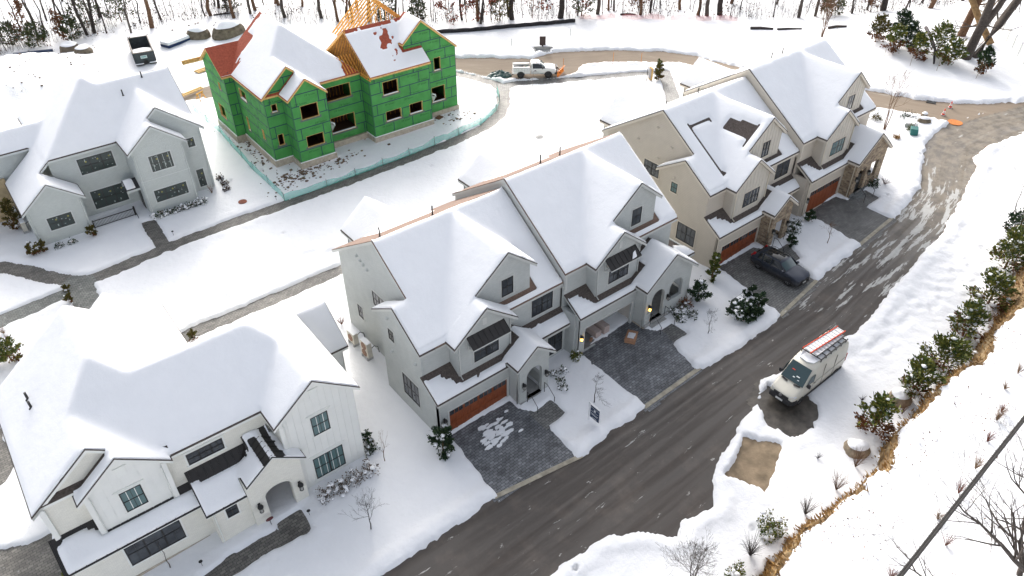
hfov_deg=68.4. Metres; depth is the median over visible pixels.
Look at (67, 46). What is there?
boulder
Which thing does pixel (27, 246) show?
evergreen bush
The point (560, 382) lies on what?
buried bush
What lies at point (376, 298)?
window
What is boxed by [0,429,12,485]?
driveway
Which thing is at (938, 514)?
red shrub
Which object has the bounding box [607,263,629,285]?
window
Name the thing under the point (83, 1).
forest tree
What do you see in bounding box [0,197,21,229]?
arborvitae
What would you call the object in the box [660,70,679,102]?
path
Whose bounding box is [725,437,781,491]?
parking pad
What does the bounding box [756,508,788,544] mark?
round evergreen
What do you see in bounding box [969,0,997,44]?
broken tree
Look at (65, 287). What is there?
evergreen bush
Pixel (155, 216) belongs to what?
hedge bush
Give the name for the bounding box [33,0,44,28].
forest tree
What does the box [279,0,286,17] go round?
forest tree
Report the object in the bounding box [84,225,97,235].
evergreen bush
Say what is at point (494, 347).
window
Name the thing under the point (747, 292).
evergreen bush
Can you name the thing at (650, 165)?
window
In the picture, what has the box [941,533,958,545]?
red shrub
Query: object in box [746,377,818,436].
parking pad
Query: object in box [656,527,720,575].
bare shrub
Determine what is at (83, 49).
boulder
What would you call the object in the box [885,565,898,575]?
red shrub
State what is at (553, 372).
buried bush
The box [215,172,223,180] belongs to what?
ball bush
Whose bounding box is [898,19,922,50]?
cedar
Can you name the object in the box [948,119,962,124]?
manhole cover
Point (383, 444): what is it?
young tree
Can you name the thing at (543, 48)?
concrete pad kerb
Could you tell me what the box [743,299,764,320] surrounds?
evergreen bush
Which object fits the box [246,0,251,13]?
forest tree
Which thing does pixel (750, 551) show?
bare shrub
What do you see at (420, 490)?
snow ground
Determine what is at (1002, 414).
red shrub
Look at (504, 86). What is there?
path
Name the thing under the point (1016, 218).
cedar
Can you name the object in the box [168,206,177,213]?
hedge bush
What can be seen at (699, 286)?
conifer
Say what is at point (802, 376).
delivery van
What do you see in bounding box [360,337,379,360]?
air conditioner
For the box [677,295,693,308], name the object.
rust bush
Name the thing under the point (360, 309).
window
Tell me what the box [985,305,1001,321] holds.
bare shrub
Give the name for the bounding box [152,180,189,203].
window
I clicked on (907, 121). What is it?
utility vault
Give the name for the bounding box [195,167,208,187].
window
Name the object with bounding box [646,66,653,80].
notice board
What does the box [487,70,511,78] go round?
tarp heap
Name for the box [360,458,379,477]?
dry bush
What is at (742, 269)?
driveway
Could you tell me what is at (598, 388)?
young tree
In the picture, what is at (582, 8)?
young pine
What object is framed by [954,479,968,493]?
red shrub
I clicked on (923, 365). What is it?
cedar
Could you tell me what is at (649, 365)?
driveway
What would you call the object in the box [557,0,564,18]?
forest tree
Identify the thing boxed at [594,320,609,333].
long carton
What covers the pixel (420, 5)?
young pine
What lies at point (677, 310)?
bush
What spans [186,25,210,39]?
boulder
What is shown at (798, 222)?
bush
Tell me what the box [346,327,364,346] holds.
air conditioner
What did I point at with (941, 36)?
cedar
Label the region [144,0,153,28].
forest tree
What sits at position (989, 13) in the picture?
tree
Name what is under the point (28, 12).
forest tree
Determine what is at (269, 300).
path
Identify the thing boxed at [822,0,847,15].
young pine
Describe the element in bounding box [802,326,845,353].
extension ladder
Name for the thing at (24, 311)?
path
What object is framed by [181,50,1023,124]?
dirt road
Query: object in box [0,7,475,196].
soil clods
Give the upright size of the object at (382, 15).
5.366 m
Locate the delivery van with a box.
[769,328,848,405]
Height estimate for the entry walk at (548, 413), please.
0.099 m
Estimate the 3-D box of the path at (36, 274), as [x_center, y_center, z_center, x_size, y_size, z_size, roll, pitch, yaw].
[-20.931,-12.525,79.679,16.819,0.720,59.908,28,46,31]
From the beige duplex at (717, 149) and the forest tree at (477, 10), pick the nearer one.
the beige duplex at (717, 149)
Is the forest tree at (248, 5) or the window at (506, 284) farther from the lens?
the forest tree at (248, 5)
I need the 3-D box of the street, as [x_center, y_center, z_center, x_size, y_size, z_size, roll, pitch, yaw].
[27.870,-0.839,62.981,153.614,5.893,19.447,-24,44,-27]
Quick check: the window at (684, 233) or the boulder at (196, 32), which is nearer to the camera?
the window at (684, 233)
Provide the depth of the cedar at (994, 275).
57.72 m
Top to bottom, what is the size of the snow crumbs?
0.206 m
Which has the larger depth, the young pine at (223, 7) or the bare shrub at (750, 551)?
the young pine at (223, 7)
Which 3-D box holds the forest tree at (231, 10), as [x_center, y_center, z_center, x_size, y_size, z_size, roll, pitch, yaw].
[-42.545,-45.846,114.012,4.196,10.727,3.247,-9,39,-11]
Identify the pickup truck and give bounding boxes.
[512,59,564,78]
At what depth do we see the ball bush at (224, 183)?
77.02 m
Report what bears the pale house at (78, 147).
on the snow ground at (420, 490)
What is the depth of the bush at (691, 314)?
58.84 m
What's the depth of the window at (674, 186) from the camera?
62.95 m
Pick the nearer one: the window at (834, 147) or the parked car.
the parked car
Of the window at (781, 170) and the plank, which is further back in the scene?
the plank
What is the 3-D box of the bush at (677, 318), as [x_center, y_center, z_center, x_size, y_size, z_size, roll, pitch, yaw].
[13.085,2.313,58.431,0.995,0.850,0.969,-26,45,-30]
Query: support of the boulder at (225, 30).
on the snow ground at (420, 490)
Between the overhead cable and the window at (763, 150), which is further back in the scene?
the window at (763, 150)
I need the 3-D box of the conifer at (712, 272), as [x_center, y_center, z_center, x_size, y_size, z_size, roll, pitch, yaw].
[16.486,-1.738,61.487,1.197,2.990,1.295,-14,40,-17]
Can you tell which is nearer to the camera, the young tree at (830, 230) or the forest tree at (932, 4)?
the young tree at (830, 230)
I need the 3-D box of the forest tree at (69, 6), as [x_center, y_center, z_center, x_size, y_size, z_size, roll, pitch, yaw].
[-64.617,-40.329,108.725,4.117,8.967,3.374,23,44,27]
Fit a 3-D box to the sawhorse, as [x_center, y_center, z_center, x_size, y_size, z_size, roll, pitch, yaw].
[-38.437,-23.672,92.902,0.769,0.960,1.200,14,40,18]
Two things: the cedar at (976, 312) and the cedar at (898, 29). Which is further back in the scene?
the cedar at (898, 29)
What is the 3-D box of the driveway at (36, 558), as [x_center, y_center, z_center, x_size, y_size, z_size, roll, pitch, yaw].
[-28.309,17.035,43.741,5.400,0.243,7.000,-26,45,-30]
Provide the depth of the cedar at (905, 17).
99.76 m
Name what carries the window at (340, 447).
in the white house at (133, 430)
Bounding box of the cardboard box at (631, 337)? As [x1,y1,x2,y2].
[624,329,637,344]
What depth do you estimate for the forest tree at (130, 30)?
111.12 m
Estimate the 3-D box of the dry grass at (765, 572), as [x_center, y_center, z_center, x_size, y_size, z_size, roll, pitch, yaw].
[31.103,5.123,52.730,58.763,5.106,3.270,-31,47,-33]
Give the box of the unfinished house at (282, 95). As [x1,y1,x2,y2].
[181,0,458,169]
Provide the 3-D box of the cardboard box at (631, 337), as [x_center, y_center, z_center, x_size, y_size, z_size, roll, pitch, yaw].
[9.032,3.719,57.109,0.800,0.550,1.550,12,40,15]
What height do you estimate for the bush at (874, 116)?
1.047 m
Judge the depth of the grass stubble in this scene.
45.75 m
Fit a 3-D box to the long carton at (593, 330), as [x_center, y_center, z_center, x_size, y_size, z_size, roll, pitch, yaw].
[5.792,2.918,58.198,0.560,0.550,2.600,-26,45,-30]
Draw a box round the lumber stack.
[194,67,205,72]
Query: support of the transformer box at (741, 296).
on the snow ground at (420, 490)
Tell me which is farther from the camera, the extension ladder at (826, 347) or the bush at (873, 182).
the bush at (873, 182)
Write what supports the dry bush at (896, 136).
on the snow ground at (420, 490)
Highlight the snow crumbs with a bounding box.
[478,409,522,449]
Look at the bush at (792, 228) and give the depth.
66.78 m
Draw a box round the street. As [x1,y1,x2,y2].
[382,105,1023,575]
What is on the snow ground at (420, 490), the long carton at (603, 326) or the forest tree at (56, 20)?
the forest tree at (56, 20)
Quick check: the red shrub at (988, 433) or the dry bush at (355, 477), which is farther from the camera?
the dry bush at (355, 477)
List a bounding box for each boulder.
[59,41,77,52]
[74,44,93,53]
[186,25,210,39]
[212,20,244,40]
[843,438,870,458]
[889,387,912,407]
[917,116,930,123]
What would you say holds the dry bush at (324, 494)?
on the snow ground at (420, 490)
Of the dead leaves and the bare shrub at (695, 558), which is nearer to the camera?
the bare shrub at (695, 558)
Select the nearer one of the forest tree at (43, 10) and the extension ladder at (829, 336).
the extension ladder at (829, 336)
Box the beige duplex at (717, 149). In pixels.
[599,39,892,267]
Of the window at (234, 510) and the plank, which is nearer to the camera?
the window at (234, 510)
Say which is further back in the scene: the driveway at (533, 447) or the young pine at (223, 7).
the young pine at (223, 7)
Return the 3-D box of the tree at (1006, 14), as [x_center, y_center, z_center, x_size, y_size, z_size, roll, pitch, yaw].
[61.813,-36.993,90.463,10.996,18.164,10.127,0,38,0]
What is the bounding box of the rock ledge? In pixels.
[761,270,1023,575]
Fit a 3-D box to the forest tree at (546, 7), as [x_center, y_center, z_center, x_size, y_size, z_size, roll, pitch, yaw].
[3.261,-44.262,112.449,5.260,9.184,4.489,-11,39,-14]
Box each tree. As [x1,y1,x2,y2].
[6,0,20,32]
[7,0,36,37]
[21,0,37,36]
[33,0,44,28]
[39,0,47,20]
[48,8,70,39]
[63,0,80,30]
[64,0,87,35]
[78,0,106,33]
[82,0,92,32]
[88,0,99,33]
[123,0,131,32]
[135,0,140,22]
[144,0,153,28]
[153,0,161,19]
[205,0,211,15]
[228,0,235,18]
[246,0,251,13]
[251,0,256,10]
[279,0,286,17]
[317,0,322,18]
[333,0,338,21]
[338,488,384,528]
[341,0,352,22]
[373,432,386,460]
[434,0,457,24]
[450,0,477,21]
[459,0,462,19]
[471,0,498,20]
[475,0,479,21]
[479,0,483,23]
[509,0,514,19]
[525,0,552,17]
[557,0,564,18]
[593,373,609,405]
[596,0,600,14]
[629,0,649,11]
[639,0,644,14]
[697,0,701,15]
[705,0,709,16]
[706,309,716,332]
[717,0,722,15]
[797,0,803,17]
[811,0,852,36]
[814,0,819,16]
[814,0,831,13]
[821,223,838,242]
[846,505,971,575]
[861,0,881,9]
[880,0,887,10]
[895,435,1023,572]
[928,0,936,8]
[946,0,1023,59]
[953,401,1023,575]
[957,0,1006,36]
[963,427,1023,532]
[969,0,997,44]
[972,0,1021,58]
[996,163,1023,216]
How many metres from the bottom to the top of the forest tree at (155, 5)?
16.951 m
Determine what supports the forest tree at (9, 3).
on the snow ground at (420, 490)
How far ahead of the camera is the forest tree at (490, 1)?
113.46 m
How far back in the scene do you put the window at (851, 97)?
68.35 m
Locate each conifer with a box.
[687,278,712,301]
[705,252,721,282]
[786,234,797,247]
[804,209,816,221]
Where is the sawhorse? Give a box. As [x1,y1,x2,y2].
[196,90,205,101]
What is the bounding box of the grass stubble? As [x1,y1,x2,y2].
[822,328,1017,574]
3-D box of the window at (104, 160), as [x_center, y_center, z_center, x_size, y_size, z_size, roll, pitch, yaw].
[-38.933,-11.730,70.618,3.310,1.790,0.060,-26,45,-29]
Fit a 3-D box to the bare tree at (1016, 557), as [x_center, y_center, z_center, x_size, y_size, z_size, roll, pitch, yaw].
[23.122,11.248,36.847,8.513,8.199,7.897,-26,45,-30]
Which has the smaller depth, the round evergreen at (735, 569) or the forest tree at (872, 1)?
the round evergreen at (735, 569)
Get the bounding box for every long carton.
[586,324,601,337]
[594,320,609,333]
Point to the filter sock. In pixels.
(506, 26)
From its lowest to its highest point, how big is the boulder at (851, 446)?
0.949 m
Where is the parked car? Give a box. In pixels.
[750,245,809,286]
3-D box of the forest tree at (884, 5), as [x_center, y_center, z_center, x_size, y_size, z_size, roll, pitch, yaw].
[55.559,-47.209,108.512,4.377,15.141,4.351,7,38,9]
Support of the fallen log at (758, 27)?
on the snow ground at (420, 490)
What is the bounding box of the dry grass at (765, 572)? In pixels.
[752,266,1023,575]
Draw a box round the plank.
[182,86,202,96]
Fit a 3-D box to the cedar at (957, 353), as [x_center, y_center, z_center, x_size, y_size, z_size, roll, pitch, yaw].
[30.846,4.349,52.769,3.645,3.776,3.994,-29,46,-32]
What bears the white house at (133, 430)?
on the snow ground at (420, 490)
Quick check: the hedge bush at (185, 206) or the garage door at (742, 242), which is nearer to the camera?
the garage door at (742, 242)
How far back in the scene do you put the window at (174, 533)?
43.08 m
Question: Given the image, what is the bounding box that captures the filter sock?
[437,19,574,32]
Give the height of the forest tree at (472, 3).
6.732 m
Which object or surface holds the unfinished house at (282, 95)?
on the snow ground at (420, 490)
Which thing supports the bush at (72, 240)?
on the snow ground at (420, 490)
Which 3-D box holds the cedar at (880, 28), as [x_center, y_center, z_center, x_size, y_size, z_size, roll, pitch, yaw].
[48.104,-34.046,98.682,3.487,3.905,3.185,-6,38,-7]
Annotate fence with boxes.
[192,87,499,200]
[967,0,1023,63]
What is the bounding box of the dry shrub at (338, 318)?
[336,314,345,323]
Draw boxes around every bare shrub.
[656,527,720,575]
[740,530,765,555]
[800,496,822,513]
[831,470,855,489]
[850,448,869,466]
[900,404,909,413]
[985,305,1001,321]
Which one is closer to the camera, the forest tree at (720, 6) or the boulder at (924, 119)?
the boulder at (924, 119)
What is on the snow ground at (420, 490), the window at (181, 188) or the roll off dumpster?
the roll off dumpster
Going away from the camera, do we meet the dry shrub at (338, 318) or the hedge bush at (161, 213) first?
the dry shrub at (338, 318)
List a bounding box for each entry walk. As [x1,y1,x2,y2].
[528,400,564,429]
[661,324,686,341]
[778,244,799,260]
[844,190,878,209]
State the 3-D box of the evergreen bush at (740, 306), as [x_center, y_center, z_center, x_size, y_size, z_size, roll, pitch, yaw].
[17.539,1.698,57.925,2.173,2.176,2.278,-15,40,-18]
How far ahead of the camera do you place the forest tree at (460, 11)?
114.13 m
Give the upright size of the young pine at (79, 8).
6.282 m
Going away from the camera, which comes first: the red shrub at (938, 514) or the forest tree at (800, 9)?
the red shrub at (938, 514)
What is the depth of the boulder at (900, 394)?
51.06 m
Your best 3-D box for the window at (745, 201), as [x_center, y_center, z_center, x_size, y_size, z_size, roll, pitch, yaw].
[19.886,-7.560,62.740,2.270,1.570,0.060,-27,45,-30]
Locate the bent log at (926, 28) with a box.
[924,26,936,63]
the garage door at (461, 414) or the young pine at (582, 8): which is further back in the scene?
the young pine at (582, 8)
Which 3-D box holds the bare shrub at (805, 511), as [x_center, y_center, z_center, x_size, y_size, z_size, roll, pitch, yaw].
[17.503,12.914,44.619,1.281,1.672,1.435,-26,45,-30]
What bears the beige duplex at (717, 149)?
on the snow ground at (420, 490)
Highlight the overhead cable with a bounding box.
[897,415,1023,575]
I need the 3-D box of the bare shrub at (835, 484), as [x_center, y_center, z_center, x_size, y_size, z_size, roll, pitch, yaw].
[19.826,11.743,45.816,1.552,1.790,1.694,-26,45,-30]
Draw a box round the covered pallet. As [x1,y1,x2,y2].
[159,33,189,47]
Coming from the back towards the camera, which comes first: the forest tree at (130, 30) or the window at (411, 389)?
the forest tree at (130, 30)
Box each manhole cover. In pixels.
[238,199,246,203]
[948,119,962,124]
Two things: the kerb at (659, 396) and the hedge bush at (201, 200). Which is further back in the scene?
the hedge bush at (201, 200)
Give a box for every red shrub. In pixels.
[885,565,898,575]
[933,506,946,519]
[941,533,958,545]
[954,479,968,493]
[968,451,988,468]
[982,428,1000,441]
[995,403,1010,419]
[1017,362,1023,373]
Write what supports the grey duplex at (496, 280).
on the snow ground at (420, 490)
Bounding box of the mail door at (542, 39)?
[540,37,544,44]
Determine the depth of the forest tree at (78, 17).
109.53 m
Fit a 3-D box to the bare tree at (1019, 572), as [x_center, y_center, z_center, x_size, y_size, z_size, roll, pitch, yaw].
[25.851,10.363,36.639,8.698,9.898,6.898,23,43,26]
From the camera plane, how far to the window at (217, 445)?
43.34 m
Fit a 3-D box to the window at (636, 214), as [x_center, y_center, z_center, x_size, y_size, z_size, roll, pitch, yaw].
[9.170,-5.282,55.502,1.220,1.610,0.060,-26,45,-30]
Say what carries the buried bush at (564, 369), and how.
on the snow ground at (420, 490)
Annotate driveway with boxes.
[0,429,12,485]
[0,533,61,575]
[452,401,573,502]
[582,321,702,411]
[720,247,820,318]
[813,197,896,247]
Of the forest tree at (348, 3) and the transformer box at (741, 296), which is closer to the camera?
the transformer box at (741, 296)
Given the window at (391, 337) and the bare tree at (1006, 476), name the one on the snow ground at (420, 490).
the bare tree at (1006, 476)
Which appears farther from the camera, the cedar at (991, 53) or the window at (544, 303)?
the cedar at (991, 53)
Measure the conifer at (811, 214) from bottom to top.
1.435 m
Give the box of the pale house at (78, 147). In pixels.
[0,66,214,244]
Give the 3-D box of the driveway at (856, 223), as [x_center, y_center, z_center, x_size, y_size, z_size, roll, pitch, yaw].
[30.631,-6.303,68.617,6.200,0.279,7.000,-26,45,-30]
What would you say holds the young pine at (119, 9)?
on the snow ground at (420, 490)
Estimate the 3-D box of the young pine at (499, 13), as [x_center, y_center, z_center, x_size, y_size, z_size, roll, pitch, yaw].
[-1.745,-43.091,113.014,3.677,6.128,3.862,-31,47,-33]
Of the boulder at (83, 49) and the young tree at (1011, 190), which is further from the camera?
the boulder at (83, 49)
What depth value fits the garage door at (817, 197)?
69.83 m
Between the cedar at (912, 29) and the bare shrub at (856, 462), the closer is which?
the bare shrub at (856, 462)
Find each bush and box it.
[24,241,37,255]
[34,238,47,253]
[54,242,64,248]
[60,284,70,291]
[62,291,73,302]
[68,237,78,245]
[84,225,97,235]
[150,211,161,219]
[158,210,166,217]
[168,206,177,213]
[180,201,189,208]
[186,328,198,341]
[192,197,200,206]
[198,197,207,204]
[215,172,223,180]
[220,179,228,185]
[222,185,230,191]
[315,482,335,505]
[331,474,350,496]
[345,467,367,486]
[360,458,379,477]
[361,429,373,442]
[364,439,379,457]
[427,423,454,461]
[549,370,556,376]
[555,376,565,385]
[557,382,567,390]
[558,365,567,374]
[568,350,582,361]
[654,63,665,79]
[655,58,663,77]
[667,303,686,320]
[675,314,686,322]
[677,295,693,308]
[685,309,697,320]
[725,295,754,323]
[742,284,757,296]
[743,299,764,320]
[749,291,768,309]
[786,222,800,234]
[789,217,803,227]
[868,175,880,188]
[869,111,882,120]
[893,133,899,139]
[901,111,916,117]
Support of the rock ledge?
on the snow ground at (420, 490)
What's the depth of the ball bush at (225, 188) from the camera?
76.20 m
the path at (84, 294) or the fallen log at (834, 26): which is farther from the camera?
the fallen log at (834, 26)
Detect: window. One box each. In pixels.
[45,210,76,231]
[75,149,117,176]
[89,182,130,209]
[116,482,150,514]
[122,519,188,567]
[147,150,175,173]
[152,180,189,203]
[183,435,226,467]
[186,136,196,148]
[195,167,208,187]
[224,503,241,519]
[308,408,332,438]
[311,442,347,480]
[357,302,364,321]
[371,288,384,305]
[387,326,395,344]
[401,370,421,409]
[473,339,499,364]
[500,274,514,299]
[530,290,553,319]
[547,330,562,356]
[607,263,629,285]
[630,204,642,227]
[643,157,659,179]
[669,180,678,194]
[674,220,696,248]
[740,185,760,209]
[760,138,771,158]
[772,158,790,181]
[828,135,846,157]
[846,93,855,108]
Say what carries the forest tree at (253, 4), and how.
on the snow ground at (420, 490)
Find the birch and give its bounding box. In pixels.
[880,70,923,129]
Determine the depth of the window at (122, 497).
41.39 m
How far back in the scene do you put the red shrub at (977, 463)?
43.76 m
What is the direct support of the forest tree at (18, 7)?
on the snow ground at (420, 490)
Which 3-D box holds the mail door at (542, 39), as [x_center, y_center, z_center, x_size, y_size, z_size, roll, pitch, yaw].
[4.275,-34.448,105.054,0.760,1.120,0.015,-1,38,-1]
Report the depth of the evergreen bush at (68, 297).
62.14 m
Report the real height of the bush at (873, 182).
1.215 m
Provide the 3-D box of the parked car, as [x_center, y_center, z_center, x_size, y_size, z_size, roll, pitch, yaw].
[22.308,-1.946,62.476,2.280,1.699,4.770,-26,45,-29]
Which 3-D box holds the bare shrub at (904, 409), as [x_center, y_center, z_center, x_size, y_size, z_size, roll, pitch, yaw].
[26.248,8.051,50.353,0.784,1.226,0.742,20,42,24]
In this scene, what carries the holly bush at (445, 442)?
on the snow ground at (420, 490)
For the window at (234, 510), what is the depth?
44.14 m
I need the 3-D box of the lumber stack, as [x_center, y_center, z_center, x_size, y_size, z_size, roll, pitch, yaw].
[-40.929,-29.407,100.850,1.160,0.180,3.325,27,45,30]
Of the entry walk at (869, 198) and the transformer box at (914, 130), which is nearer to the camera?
the entry walk at (869, 198)
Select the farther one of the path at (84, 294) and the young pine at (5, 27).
the young pine at (5, 27)
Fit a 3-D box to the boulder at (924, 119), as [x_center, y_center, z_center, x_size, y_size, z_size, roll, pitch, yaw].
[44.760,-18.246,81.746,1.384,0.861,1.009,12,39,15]
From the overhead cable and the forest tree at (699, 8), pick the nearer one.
the overhead cable
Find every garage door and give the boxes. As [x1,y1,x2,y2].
[449,379,506,429]
[719,228,756,263]
[806,177,839,211]
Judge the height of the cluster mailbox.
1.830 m
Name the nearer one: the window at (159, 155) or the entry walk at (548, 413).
the entry walk at (548, 413)
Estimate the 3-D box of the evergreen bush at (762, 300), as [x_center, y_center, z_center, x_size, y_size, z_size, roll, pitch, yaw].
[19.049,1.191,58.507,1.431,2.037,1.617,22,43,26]
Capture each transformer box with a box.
[730,293,754,311]
[910,126,918,135]
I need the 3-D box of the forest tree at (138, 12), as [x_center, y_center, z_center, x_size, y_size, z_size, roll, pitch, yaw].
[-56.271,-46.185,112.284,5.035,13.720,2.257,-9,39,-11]
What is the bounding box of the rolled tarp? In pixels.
[13,49,52,53]
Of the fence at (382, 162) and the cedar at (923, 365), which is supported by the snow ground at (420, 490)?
the fence at (382, 162)
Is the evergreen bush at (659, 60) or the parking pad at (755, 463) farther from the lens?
the evergreen bush at (659, 60)
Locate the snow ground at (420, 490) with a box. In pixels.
[0,0,1023,575]
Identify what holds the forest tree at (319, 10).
on the snow ground at (420, 490)
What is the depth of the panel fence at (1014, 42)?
96.21 m
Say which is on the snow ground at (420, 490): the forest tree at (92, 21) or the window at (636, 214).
the forest tree at (92, 21)
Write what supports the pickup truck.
on the dirt road
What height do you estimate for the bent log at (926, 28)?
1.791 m
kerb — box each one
[495,218,893,498]
[534,46,552,51]
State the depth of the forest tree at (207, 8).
116.95 m
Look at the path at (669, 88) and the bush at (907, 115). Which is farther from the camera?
the path at (669, 88)
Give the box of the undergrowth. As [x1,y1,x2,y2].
[0,0,957,54]
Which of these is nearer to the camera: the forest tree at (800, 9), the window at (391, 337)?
the window at (391, 337)
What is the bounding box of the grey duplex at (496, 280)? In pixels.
[332,131,698,434]
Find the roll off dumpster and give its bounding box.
[127,35,156,65]
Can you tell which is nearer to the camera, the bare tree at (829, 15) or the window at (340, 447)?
the window at (340, 447)
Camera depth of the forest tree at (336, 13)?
114.00 m
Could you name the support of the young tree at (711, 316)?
on the snow ground at (420, 490)
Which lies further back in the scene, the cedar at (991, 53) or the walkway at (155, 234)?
the cedar at (991, 53)
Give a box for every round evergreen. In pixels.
[723,559,745,575]
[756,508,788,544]
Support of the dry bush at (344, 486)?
on the snow ground at (420, 490)
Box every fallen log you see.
[750,26,772,29]
[777,28,801,29]
[828,25,846,28]
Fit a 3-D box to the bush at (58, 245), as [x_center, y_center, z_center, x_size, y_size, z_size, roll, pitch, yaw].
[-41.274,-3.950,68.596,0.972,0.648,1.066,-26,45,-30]
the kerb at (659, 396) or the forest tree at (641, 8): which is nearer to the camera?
the kerb at (659, 396)
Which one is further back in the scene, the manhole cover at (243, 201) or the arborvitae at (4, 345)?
the manhole cover at (243, 201)
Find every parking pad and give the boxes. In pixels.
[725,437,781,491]
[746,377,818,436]
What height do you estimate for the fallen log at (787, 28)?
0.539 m
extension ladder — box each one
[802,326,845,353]
[813,334,844,356]
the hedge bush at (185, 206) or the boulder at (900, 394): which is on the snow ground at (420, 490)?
the hedge bush at (185, 206)
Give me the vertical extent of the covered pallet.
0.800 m
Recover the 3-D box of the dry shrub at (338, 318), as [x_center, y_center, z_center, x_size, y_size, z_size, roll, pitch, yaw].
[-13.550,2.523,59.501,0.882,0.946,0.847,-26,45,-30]
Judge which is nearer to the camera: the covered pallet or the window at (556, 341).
the window at (556, 341)
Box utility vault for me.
[904,117,914,126]
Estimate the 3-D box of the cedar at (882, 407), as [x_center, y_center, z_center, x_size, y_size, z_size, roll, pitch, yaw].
[23.540,8.145,48.596,2.832,3.596,2.622,8,39,11]
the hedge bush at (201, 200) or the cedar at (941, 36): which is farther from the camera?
the cedar at (941, 36)
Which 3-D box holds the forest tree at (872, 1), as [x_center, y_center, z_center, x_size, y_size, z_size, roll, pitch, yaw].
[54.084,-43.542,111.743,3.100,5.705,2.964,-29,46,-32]
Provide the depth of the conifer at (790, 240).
65.28 m
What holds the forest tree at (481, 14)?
on the snow ground at (420, 490)
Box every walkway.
[142,220,174,252]
[205,510,310,575]
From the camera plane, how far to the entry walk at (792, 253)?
65.15 m
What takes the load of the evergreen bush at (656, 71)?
on the snow ground at (420, 490)
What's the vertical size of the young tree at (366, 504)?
3.132 m
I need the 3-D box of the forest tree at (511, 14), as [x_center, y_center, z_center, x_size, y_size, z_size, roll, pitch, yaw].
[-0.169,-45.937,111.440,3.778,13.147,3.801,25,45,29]
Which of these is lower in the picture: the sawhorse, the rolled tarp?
the sawhorse
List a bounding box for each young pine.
[0,18,24,45]
[18,19,48,47]
[58,13,82,40]
[63,0,100,29]
[101,0,136,21]
[217,0,241,9]
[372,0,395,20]
[406,0,427,19]
[488,0,513,21]
[571,0,596,16]
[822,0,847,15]
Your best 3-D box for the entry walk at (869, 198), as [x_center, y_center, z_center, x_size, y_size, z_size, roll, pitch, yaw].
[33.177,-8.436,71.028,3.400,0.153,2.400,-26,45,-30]
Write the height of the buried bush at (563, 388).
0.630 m
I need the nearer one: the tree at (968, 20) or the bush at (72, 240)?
the bush at (72, 240)
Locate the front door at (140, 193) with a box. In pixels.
[138,190,146,207]
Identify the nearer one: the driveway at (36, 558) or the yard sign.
the driveway at (36, 558)
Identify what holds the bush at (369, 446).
on the snow ground at (420, 490)
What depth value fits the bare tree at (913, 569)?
35.65 m
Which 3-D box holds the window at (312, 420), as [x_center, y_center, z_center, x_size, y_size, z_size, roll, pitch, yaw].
[-11.589,8.192,45.570,1.350,1.790,0.060,-26,45,-29]
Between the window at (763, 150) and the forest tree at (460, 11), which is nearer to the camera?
the window at (763, 150)
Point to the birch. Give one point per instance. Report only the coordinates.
(885, 126)
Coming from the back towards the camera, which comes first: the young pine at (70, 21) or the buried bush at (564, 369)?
the young pine at (70, 21)
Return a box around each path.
[0,71,509,284]
[0,290,64,326]
[61,274,98,308]
[182,265,341,341]
[493,71,654,90]
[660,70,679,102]
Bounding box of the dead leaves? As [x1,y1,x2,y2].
[0,0,954,53]
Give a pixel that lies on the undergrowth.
(436, 10)
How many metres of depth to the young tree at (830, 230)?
64.75 m
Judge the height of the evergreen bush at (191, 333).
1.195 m
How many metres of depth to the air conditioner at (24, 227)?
70.13 m
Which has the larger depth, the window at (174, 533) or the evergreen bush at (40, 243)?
the evergreen bush at (40, 243)
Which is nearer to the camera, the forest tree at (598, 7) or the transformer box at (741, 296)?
the transformer box at (741, 296)
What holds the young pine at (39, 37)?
on the snow ground at (420, 490)
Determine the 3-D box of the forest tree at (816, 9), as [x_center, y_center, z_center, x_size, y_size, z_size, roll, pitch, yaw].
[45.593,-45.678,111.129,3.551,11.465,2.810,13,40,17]
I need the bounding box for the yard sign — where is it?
[588,401,600,422]
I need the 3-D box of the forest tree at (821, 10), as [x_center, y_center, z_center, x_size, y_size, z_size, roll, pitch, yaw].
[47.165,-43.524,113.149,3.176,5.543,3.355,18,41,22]
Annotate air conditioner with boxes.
[18,218,29,233]
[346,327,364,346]
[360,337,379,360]
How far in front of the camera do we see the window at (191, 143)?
73.18 m
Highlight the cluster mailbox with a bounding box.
[539,35,545,45]
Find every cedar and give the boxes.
[854,390,902,442]
[866,13,893,41]
[880,23,908,54]
[889,8,918,28]
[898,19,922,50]
[898,351,949,398]
[906,31,932,60]
[917,329,977,378]
[926,19,958,58]
[933,36,970,65]
[946,295,991,341]
[963,266,1019,312]
[974,45,996,75]
[985,225,1023,273]
[1002,207,1023,237]
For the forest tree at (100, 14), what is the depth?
110.30 m
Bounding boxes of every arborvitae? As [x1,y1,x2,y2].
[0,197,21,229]
[0,334,23,362]
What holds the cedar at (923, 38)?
on the snow ground at (420, 490)
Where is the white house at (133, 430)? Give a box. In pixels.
[0,293,364,575]
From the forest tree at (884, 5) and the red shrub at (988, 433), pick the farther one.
the forest tree at (884, 5)
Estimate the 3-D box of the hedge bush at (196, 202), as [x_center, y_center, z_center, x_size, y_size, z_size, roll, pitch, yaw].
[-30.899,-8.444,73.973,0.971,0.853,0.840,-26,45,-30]
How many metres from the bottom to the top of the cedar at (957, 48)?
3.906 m
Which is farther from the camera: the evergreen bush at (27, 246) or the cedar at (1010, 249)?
the evergreen bush at (27, 246)
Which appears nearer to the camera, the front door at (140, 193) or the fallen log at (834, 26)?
the front door at (140, 193)
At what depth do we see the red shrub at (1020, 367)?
49.70 m

